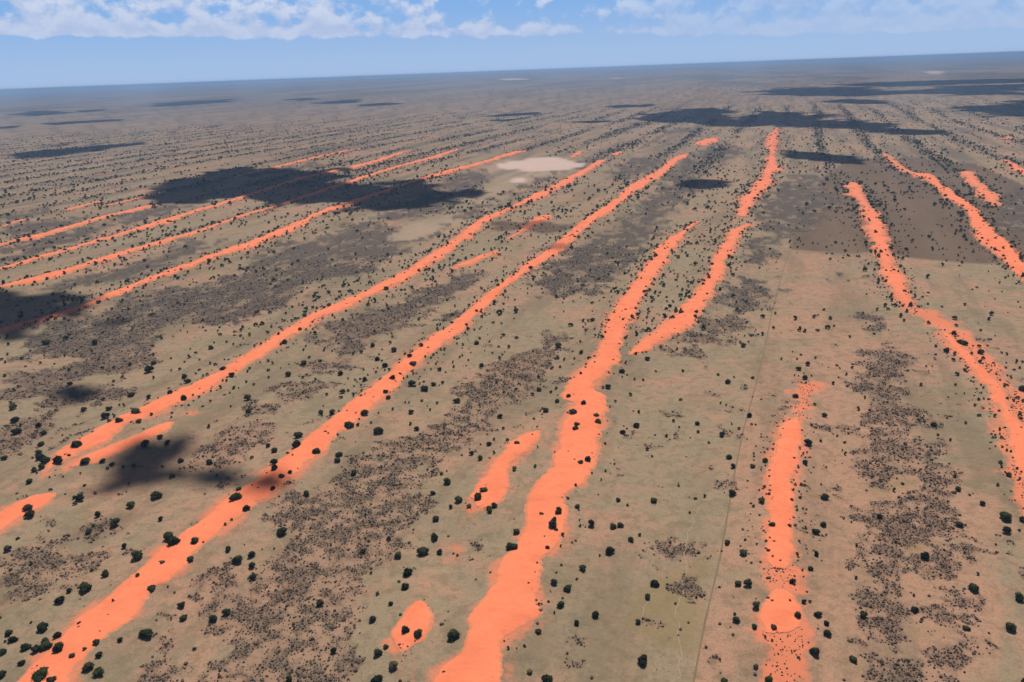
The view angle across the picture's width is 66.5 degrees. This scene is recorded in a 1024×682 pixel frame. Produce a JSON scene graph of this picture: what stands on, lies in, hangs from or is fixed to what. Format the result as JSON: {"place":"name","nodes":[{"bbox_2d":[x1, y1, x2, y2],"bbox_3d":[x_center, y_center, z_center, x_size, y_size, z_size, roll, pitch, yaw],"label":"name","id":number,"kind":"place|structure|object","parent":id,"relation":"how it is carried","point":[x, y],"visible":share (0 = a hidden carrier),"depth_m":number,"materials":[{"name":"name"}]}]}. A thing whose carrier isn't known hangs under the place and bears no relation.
{"place":"outdoors","nodes":[
{"label":"outdoors","id":0,"kind":"place"},
{"bbox_2d":[1,218,28,227],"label":"sand dune","id":1,"kind":"structure","parent":0,"point":[13,222],"depth_m":1581.91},
{"bbox_2d":[0,492,55,531],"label":"sand dune","id":2,"kind":"structure","parent":0,"point":[12,513],"depth_m":506.30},
{"bbox_2d":[22,504,32,510],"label":"thorn tree","id":3,"kind":"object","parent":2,"relation":"on","point":[27,507],"visible":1,"depth_m":502.66,"materials":[{"name":"green plant"}]},
{"bbox_2d":[0,205,158,245],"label":"sand dune","id":4,"kind":"structure","parent":0,"point":[54,231],"depth_m":1516.55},
{"bbox_2d":[65,200,104,210],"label":"sand dune","id":5,"kind":"structure","parent":0,"point":[77,207],"depth_m":1764.24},
{"bbox_2d":[68,422,173,467],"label":"sand dune","id":6,"kind":"structure","parent":0,"point":[111,450],"depth_m":588.14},
{"bbox_2d":[80,457,90,463],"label":"thorn tree","id":7,"kind":"object","parent":6,"relation":"on","point":[85,460],"visible":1,"depth_m":561.94,"materials":[{"name":"green plant"}]},
{"bbox_2d":[105,194,160,205],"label":"sand dune","id":8,"kind":"structure","parent":0,"point":[145,196],"depth_m":1846.58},
{"bbox_2d":[0,150,411,269],"bbox_3d":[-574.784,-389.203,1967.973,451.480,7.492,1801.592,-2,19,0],"label":"sand dune","id":9,"kind":"structure","parent":0,"point":[148,225],"depth_m":1593.01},
{"bbox_2d":[0,149,458,288],"bbox_3d":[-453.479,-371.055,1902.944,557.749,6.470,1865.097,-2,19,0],"label":"sand dune","id":10,"kind":"structure","parent":0,"point":[50,275],"depth_m":1346.71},
{"bbox_2d":[0,150,525,333],"bbox_3d":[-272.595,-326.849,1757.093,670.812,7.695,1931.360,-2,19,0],"label":"sand dune","id":11,"kind":"structure","parent":0,"point":[232,249],"depth_m":1268.88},
{"bbox_2d":[236,148,362,176],"bbox_3d":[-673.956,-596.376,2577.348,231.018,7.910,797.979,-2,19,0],"label":"sand dune","id":12,"kind":"structure","parent":0,"point":[285,164],"depth_m":2488.02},
{"bbox_2d":[41,159,605,473],"bbox_3d":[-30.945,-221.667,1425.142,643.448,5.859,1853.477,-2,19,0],"label":"sand dune","id":13,"kind":"structure","parent":0,"point":[105,432],"depth_m":788.58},
{"bbox_2d":[40,456,49,462],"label":"thorn tree","id":14,"kind":"object","parent":13,"relation":"on","point":[45,459],"visible":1,"depth_m":565.74,"materials":[{"name":"green plant"}]},
{"bbox_2d":[53,455,62,463],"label":"thorn tree","id":15,"kind":"object","parent":13,"relation":"on","point":[57,459],"visible":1,"depth_m":563.39,"materials":[{"name":"green plant"}]},
{"bbox_2d":[71,440,81,446],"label":"thorn tree","id":16,"kind":"object","parent":13,"relation":"on","point":[76,443],"visible":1,"depth_m":587.18,"materials":[{"name":"green plant"}]},
{"bbox_2d":[130,408,140,413],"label":"thorn tree","id":17,"kind":"object","parent":13,"relation":"on","point":[135,410],"visible":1,"depth_m":641.89,"materials":[{"name":"green plant"}]},
{"bbox_2d":[16,154,688,681],"bbox_3d":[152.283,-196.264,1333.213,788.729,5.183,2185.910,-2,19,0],"label":"sand dune","id":18,"kind":"structure","parent":0,"point":[130,594],"depth_m":502.29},
{"bbox_2d":[30,666,48,681],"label":"thorn tree","id":19,"kind":"object","parent":18,"relation":"on","point":[39,674],"visible":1,"depth_m":358.25,"materials":[{"name":"green plant"}]},
{"bbox_2d":[46,675,56,681],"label":"thorn tree","id":20,"kind":"object","parent":18,"relation":"on","point":[51,679],"visible":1,"depth_m":356.90,"materials":[{"name":"green plant"}]},
{"bbox_2d":[51,641,63,652],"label":"thorn tree","id":21,"kind":"object","parent":18,"relation":"on","point":[58,646],"visible":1,"depth_m":375.41,"materials":[{"name":"green plant"}]},
{"bbox_2d":[162,531,174,539],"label":"thorn tree","id":22,"kind":"object","parent":18,"relation":"on","point":[167,535],"visible":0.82,"depth_m":464.67,"materials":[{"name":"green plant"}]},
{"bbox_2d":[166,536,180,545],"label":"thorn tree","id":23,"kind":"object","parent":18,"relation":"on","point":[171,541],"visible":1,"depth_m":458.64,"materials":[{"name":"green plant"}]},
{"bbox_2d":[190,536,198,543],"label":"thorn tree","id":24,"kind":"object","parent":18,"relation":"on","point":[195,539],"visible":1,"depth_m":459.88,"materials":[{"name":"green plant"}]},
{"bbox_2d":[228,492,241,500],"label":"thorn tree","id":25,"kind":"object","parent":18,"relation":"on","point":[236,495],"visible":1,"depth_m":504.00,"materials":[{"name":"green plant"}]},
{"bbox_2d":[292,440,301,446],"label":"thorn tree","id":26,"kind":"object","parent":18,"relation":"on","point":[296,443],"visible":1,"depth_m":574.61,"materials":[{"name":"green plant"}]},
{"bbox_2d":[344,421,353,427],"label":"thorn tree","id":27,"kind":"object","parent":18,"relation":"on","point":[348,424],"visible":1,"depth_m":604.96,"materials":[{"name":"green plant"}]},
{"bbox_2d":[390,600,433,651],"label":"sand dune","id":28,"kind":"structure","parent":0,"point":[418,614],"depth_m":383.60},
{"bbox_2d":[401,625,409,633],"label":"thorn tree","id":29,"kind":"object","parent":28,"relation":"on","point":[405,629],"visible":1,"depth_m":378.33,"materials":[{"name":"green plant"}]},
{"bbox_2d":[414,629,422,638],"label":"thorn tree","id":30,"kind":"object","parent":28,"relation":"on","point":[417,633],"visible":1,"depth_m":375.40,"materials":[{"name":"green plant"}]},
{"bbox_2d":[452,249,498,269],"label":"sand dune","id":31,"kind":"structure","parent":0,"point":[472,261],"depth_m":1118.86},
{"bbox_2d":[468,430,540,510],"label":"sand dune","id":32,"kind":"structure","parent":0,"point":[496,480],"depth_m":525.78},
{"bbox_2d":[474,492,481,499],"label":"thorn tree","id":33,"kind":"object","parent":32,"relation":"on","point":[477,496],"visible":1,"depth_m":493.57,"materials":[{"name":"green plant"}]},
{"bbox_2d":[0,56,1023,681],"bbox_3d":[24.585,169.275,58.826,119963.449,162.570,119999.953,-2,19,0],"label":"ground","id":34,"kind":"structure","parent":0,"point":[614,588],"depth_m":719.43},
{"bbox_2d":[0,669,6,677],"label":"thorn tree","id":35,"kind":"object","parent":34,"relation":"on","point":[3,672],"visible":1,"depth_m":363.66,"materials":[{"name":"green plant"}]},
{"bbox_2d":[4,629,12,635],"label":"thorn tree","id":36,"kind":"object","parent":34,"relation":"on","point":[7,632],"visible":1,"depth_m":392.79,"materials":[{"name":"green plant"}]},
{"bbox_2d":[7,636,17,641],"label":"thorn tree","id":37,"kind":"object","parent":34,"relation":"on","point":[11,638],"visible":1,"depth_m":387.65,"materials":[{"name":"green plant"}]},
{"bbox_2d":[9,416,19,422],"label":"thorn tree","id":38,"kind":"object","parent":34,"relation":"on","point":[14,419],"visible":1,"depth_m":642.77,"materials":[{"name":"green plant"}]},
{"bbox_2d":[10,427,21,433],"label":"thorn tree","id":39,"kind":"object","parent":34,"relation":"on","point":[16,430],"visible":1,"depth_m":622.02,"materials":[{"name":"green plant"}]},
{"bbox_2d":[20,643,31,650],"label":"thorn tree","id":40,"kind":"object","parent":34,"relation":"on","point":[24,646],"visible":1,"depth_m":380.75,"materials":[{"name":"green plant"}]},
{"bbox_2d":[24,510,34,516],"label":"thorn tree","id":41,"kind":"object","parent":34,"relation":"on","point":[29,513],"visible":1,"depth_m":495.37,"materials":[{"name":"green plant"}]},
{"bbox_2d":[30,644,39,652],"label":"thorn tree","id":42,"kind":"object","parent":34,"relation":"on","point":[35,648],"visible":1,"depth_m":377.33,"materials":[{"name":"green plant"}]},
{"bbox_2d":[35,453,44,459],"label":"thorn tree","id":43,"kind":"object","parent":34,"relation":"on","point":[38,456],"visible":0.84,"depth_m":572.05,"materials":[{"name":"green plant"}]},
{"bbox_2d":[36,622,48,631],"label":"thorn tree","id":44,"kind":"object","parent":34,"relation":"on","point":[41,626],"visible":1,"depth_m":393.47,"materials":[{"name":"green plant"}]},
{"bbox_2d":[39,640,52,650],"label":"thorn tree","id":45,"kind":"object","parent":34,"relation":"on","point":[44,645],"visible":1,"depth_m":378.59,"materials":[{"name":"green plant"}]},
{"bbox_2d":[54,596,64,602],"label":"thorn tree","id":46,"kind":"object","parent":34,"relation":"on","point":[60,599],"visible":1,"depth_m":414.90,"materials":[{"name":"green plant"}]},
{"bbox_2d":[75,493,84,500],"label":"thorn tree","id":47,"kind":"object","parent":34,"relation":"on","point":[80,496],"visible":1,"depth_m":515.76,"materials":[{"name":"green plant"}]},
{"bbox_2d":[78,581,91,592],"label":"thorn tree","id":48,"kind":"object","parent":34,"relation":"on","point":[83,587],"visible":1,"depth_m":422.87,"materials":[{"name":"green plant"}]},
{"bbox_2d":[80,662,93,670],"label":"thorn tree","id":49,"kind":"object","parent":34,"relation":"on","point":[87,666],"visible":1,"depth_m":364.59,"materials":[{"name":"green plant"}]},
{"bbox_2d":[92,666,104,675],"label":"thorn tree","id":50,"kind":"object","parent":34,"relation":"on","point":[98,671],"visible":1,"depth_m":361.87,"materials":[{"name":"green plant"}]},
{"bbox_2d":[100,569,109,576],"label":"thorn tree","id":51,"kind":"object","parent":34,"relation":"on","point":[105,573],"visible":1,"depth_m":435.02,"materials":[{"name":"green plant"}]},
{"bbox_2d":[100,412,109,417],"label":"thorn tree","id":52,"kind":"object","parent":34,"relation":"on","point":[104,415],"visible":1,"depth_m":639.36,"materials":[{"name":"green plant"}]},
{"bbox_2d":[109,517,120,527],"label":"thorn tree","id":53,"kind":"object","parent":34,"relation":"on","point":[113,522],"visible":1,"depth_m":484.64,"materials":[{"name":"green plant"}]},
{"bbox_2d":[126,501,134,506],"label":"thorn tree","id":54,"kind":"object","parent":34,"relation":"on","point":[130,504],"visible":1,"depth_m":506.56,"materials":[{"name":"green plant"}]},
{"bbox_2d":[130,549,142,559],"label":"thorn tree","id":55,"kind":"object","parent":34,"relation":"on","point":[136,554],"visible":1,"depth_m":447.66,"materials":[{"name":"green plant"}]},
{"bbox_2d":[140,439,149,447],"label":"thorn tree","id":56,"kind":"object","parent":34,"relation":"on","point":[145,443],"visible":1,"depth_m":585.01,"materials":[{"name":"green plant"}]},
{"bbox_2d":[138,628,152,637],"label":"thorn tree","id":57,"kind":"object","parent":34,"relation":"on","point":[148,633],"visible":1,"depth_m":386.68,"materials":[{"name":"green plant"}]},
{"bbox_2d":[144,365,154,371],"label":"thorn tree","id":58,"kind":"object","parent":34,"relation":"on","point":[148,368],"visible":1,"depth_m":743.91,"materials":[{"name":"green plant"}]},
{"bbox_2d":[150,490,162,499],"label":"thorn tree","id":59,"kind":"object","parent":34,"relation":"on","point":[155,494],"visible":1,"depth_m":516.30,"materials":[{"name":"green plant"}]},
{"bbox_2d":[208,614,217,621],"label":"thorn tree","id":60,"kind":"object","parent":34,"relation":"on","point":[212,618],"visible":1,"depth_m":397.93,"materials":[{"name":"green plant"}]},
{"bbox_2d":[221,608,230,615],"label":"thorn tree","id":61,"kind":"object","parent":34,"relation":"on","point":[226,611],"visible":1,"depth_m":402.43,"materials":[{"name":"green plant"}]},
{"bbox_2d":[230,555,242,562],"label":"thorn tree","id":62,"kind":"object","parent":34,"relation":"on","point":[236,558],"visible":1,"depth_m":444.58,"materials":[{"name":"green plant"}]},
{"bbox_2d":[276,527,287,535],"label":"thorn tree","id":63,"kind":"object","parent":34,"relation":"on","point":[281,531],"visible":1,"depth_m":470.82,"materials":[{"name":"green plant"}]},
{"bbox_2d":[293,432,303,437],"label":"thorn tree","id":64,"kind":"object","parent":34,"relation":"on","point":[298,434],"visible":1,"depth_m":592.29,"materials":[{"name":"green plant"}]},
{"bbox_2d":[370,675,382,681],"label":"thorn tree","id":65,"kind":"object","parent":34,"relation":"on","point":[377,678],"visible":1,"depth_m":349.75,"materials":[{"name":"green plant"}]},
{"bbox_2d":[373,648,382,655],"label":"thorn tree","id":66,"kind":"object","parent":34,"relation":"on","point":[378,652],"visible":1,"depth_m":365.32,"materials":[{"name":"green plant"}]},
{"bbox_2d":[373,427,383,433],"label":"thorn tree","id":67,"kind":"object","parent":34,"relation":"on","point":[376,430],"visible":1,"depth_m":597.72,"materials":[{"name":"green plant"}]},
{"bbox_2d":[389,660,397,669],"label":"thorn tree","id":68,"kind":"object","parent":34,"relation":"on","point":[393,664],"visible":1,"depth_m":356.29,"materials":[{"name":"green plant"}]},
{"bbox_2d":[401,582,409,589],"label":"thorn tree","id":69,"kind":"object","parent":34,"relation":"on","point":[405,586],"visible":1,"depth_m":412.93,"materials":[{"name":"green plant"}]},
{"bbox_2d":[402,567,413,576],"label":"thorn tree","id":70,"kind":"object","parent":34,"relation":"on","point":[407,572],"visible":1,"depth_m":425.70,"materials":[{"name":"green plant"}]},
{"bbox_2d":[416,546,428,555],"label":"thorn tree","id":71,"kind":"object","parent":34,"relation":"on","point":[423,550],"visible":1,"depth_m":445.59,"materials":[{"name":"green plant"}]},
{"bbox_2d":[447,628,460,640],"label":"thorn tree","id":72,"kind":"object","parent":34,"relation":"on","point":[452,634],"visible":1,"depth_m":374.25,"materials":[{"name":"green plant"}]},
{"bbox_2d":[454,496,461,502],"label":"thorn tree","id":73,"kind":"object","parent":34,"relation":"on","point":[458,499],"visible":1,"depth_m":493.84,"materials":[{"name":"green plant"}]},
{"bbox_2d":[0,160,1023,681],"bbox_3d":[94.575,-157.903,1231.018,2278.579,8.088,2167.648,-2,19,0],"label":"scrub","id":74,"kind":"object","parent":34,"relation":"on","point":[408,504],"visible":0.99,"depth_m":514.06,"materials":[{"name":"plant"}]},
{"bbox_2d":[0,99,1023,256],"bbox_3d":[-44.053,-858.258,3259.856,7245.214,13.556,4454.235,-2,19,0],"label":"woodland","id":75,"kind":"object","parent":34,"relation":"on","point":[916,141],"visible":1,"depth_m":2239.95,"materials":[{"name":"green plant"}]},
{"bbox_2d":[0,209,1023,681],"bbox_3d":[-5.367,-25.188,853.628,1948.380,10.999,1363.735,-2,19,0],"label":"woodland","id":76,"kind":"object","parent":34,"relation":"on","point":[500,311],"visible":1,"depth_m":975.32,"materials":[{"name":"green plant"}]},
{"bbox_2d":[541,674,553,681],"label":"thorn tree","id":77,"kind":"object","parent":34,"relation":"on","point":[546,678],"visible":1,"depth_m":347.36,"materials":[{"name":"green plant"}]},
{"bbox_2d":[563,585,571,591],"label":"thorn tree","id":78,"kind":"object","parent":34,"relation":"on","point":[567,588],"visible":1,"depth_m":407.32,"materials":[{"name":"green plant"}]},
{"bbox_2d":[605,546,614,554],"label":"thorn tree","id":79,"kind":"object","parent":34,"relation":"on","point":[609,550],"visible":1,"depth_m":438.81,"materials":[{"name":"green plant"}]},
{"bbox_2d":[637,654,647,665],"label":"thorn tree","id":80,"kind":"object","parent":34,"relation":"on","point":[642,659],"visible":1,"depth_m":357.43,"materials":[{"name":"green plant"}]},
{"bbox_2d":[650,579,659,585],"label":"thorn tree","id":81,"kind":"object","parent":34,"relation":"on","point":[655,582],"visible":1,"depth_m":411.16,"materials":[{"name":"green plant"}]},
{"bbox_2d":[739,549,746,555],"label":"thorn tree","id":82,"kind":"object","parent":34,"relation":"on","point":[743,552],"visible":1,"depth_m":429.35,"materials":[{"name":"green plant"}]},
{"bbox_2d":[743,578,751,585],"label":"thorn tree","id":83,"kind":"object","parent":34,"relation":"on","point":[748,581],"visible":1,"depth_m":403.61,"materials":[{"name":"green plant"}]},
{"bbox_2d":[804,439,812,445],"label":"thorn tree","id":84,"kind":"object","parent":34,"relation":"on","point":[808,442],"visible":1,"depth_m":549.38,"materials":[{"name":"green plant"}]},
{"bbox_2d":[809,647,819,653],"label":"thorn tree","id":85,"kind":"object","parent":34,"relation":"on","point":[814,650],"visible":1,"depth_m":357.62,"materials":[{"name":"green plant"}]},
{"bbox_2d":[821,493,828,498],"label":"thorn tree","id":86,"kind":"object","parent":34,"relation":"on","point":[824,496],"visible":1,"depth_m":484.60,"materials":[{"name":"green plant"}]},
{"bbox_2d":[823,629,831,635],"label":"thorn tree","id":87,"kind":"object","parent":34,"relation":"on","point":[827,632],"visible":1,"depth_m":369.01,"materials":[{"name":"green plant"}]},
{"bbox_2d":[849,655,857,661],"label":"thorn tree","id":88,"kind":"object","parent":34,"relation":"on","point":[852,658],"visible":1,"depth_m":354.98,"materials":[{"name":"green plant"}]},
{"bbox_2d":[860,610,867,617],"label":"thorn tree","id":89,"kind":"object","parent":34,"relation":"on","point":[863,614],"visible":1,"depth_m":382.63,"materials":[{"name":"green plant"}]},
{"bbox_2d":[920,552,929,559],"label":"thorn tree","id":90,"kind":"object","parent":34,"relation":"on","point":[924,555],"visible":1,"depth_m":425.38,"materials":[{"name":"green plant"}]},
{"bbox_2d":[968,582,978,591],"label":"thorn tree","id":91,"kind":"object","parent":34,"relation":"on","point":[974,587],"visible":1,"depth_m":398.24,"materials":[{"name":"green plant"}]},
{"bbox_2d":[999,511,1011,521],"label":"thorn tree","id":92,"kind":"object","parent":34,"relation":"on","point":[1005,516],"visible":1,"depth_m":457.04,"materials":[{"name":"green plant"}]},
{"bbox_2d":[1002,526,1012,533],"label":"thorn tree","id":93,"kind":"object","parent":34,"relation":"on","point":[1006,529],"visible":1,"depth_m":446.12,"materials":[{"name":"green plant"}]},
{"bbox_2d":[1006,621,1016,632],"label":"thorn tree","id":94,"kind":"object","parent":34,"relation":"on","point":[1012,627],"visible":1,"depth_m":370.31,"materials":[{"name":"green plant"}]},
{"bbox_2d":[1014,592,1023,601],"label":"thorn tree","id":95,"kind":"object","parent":34,"relation":"on","point":[1019,597],"visible":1,"depth_m":390.97,"materials":[{"name":"green plant"}]},
{"bbox_2d":[0,0,1023,93],"label":"sky","id":96,"kind":"structure","parent":0,"point":[46,45],"materials":[{"name":"blue"}]},
{"bbox_2d":[506,215,551,239],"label":"sand dune","id":97,"kind":"structure","parent":0,"point":[536,220],"depth_m":1368.83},
{"bbox_2d":[432,221,699,681],"bbox_3d":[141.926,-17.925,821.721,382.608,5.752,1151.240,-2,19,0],"label":"sand dune","id":98,"kind":"structure","parent":0,"point":[504,608],"depth_m":478.65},
{"bbox_2d":[548,520,556,527],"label":"thorn tree","id":99,"kind":"object","parent":98,"relation":"on","point":[552,523],"visible":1,"depth_m":459.10,"materials":[{"name":"green plant"}]},
{"bbox_2d":[570,151,583,157],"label":"sand dune","id":100,"kind":"structure","parent":0,"point":[575,154],"depth_m":2439.26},
{"bbox_2d":[675,610,681,678],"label":"path","id":101,"kind":"structure","parent":0,"point":[679,643],"depth_m":368.87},
{"bbox_2d":[675,556,686,620],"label":"path","id":102,"kind":"structure","parent":0,"point":[683,589],"depth_m":406.18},
{"bbox_2d":[628,223,751,354],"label":"sand dune","id":103,"kind":"structure","parent":0,"point":[665,330],"depth_m":879.45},
{"bbox_2d":[693,137,718,145],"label":"sand dune","id":104,"kind":"structure","parent":0,"point":[705,142],"depth_m":2678.88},
{"bbox_2d":[693,236,791,681],"bbox_3d":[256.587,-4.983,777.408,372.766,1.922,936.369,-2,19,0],"label":"path","id":105,"kind":"structure","parent":0,"point":[698,655],"depth_m":463.50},
{"bbox_2d":[735,128,784,216],"bbox_3d":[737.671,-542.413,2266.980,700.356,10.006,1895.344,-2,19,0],"label":"sand dune","id":106,"kind":"structure","parent":0,"point":[771,164],"depth_m":1798.79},
{"bbox_2d":[757,588,803,633],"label":"sand dune","id":107,"kind":"structure","parent":0,"point":[780,610],"depth_m":382.56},
{"bbox_2d":[764,417,804,569],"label":"sand dune","id":108,"kind":"structure","parent":0,"point":[780,508],"depth_m":487.48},
{"bbox_2d":[843,182,913,309],"bbox_3d":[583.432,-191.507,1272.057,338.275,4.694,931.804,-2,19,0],"label":"sand dune","id":109,"kind":"structure","parent":0,"point":[896,280],"depth_m":1115.95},
{"bbox_2d":[882,152,1023,278],"bbox_3d":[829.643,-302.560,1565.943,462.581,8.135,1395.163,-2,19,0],"label":"sand dune","id":110,"kind":"structure","parent":0,"point":[998,243],"depth_m":1212.22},
{"bbox_2d":[959,171,1002,206],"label":"sand dune","id":111,"kind":"structure","parent":0,"point":[972,180],"depth_m":1548.63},
{"bbox_2d":[941,331,1023,482],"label":"sand dune","id":112,"kind":"structure","parent":0,"point":[1010,420],"depth_m":604.86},
{"bbox_2d":[1001,159,1023,175],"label":"sand dune","id":113,"kind":"structure","parent":0,"point":[1016,167],"depth_m":1823.29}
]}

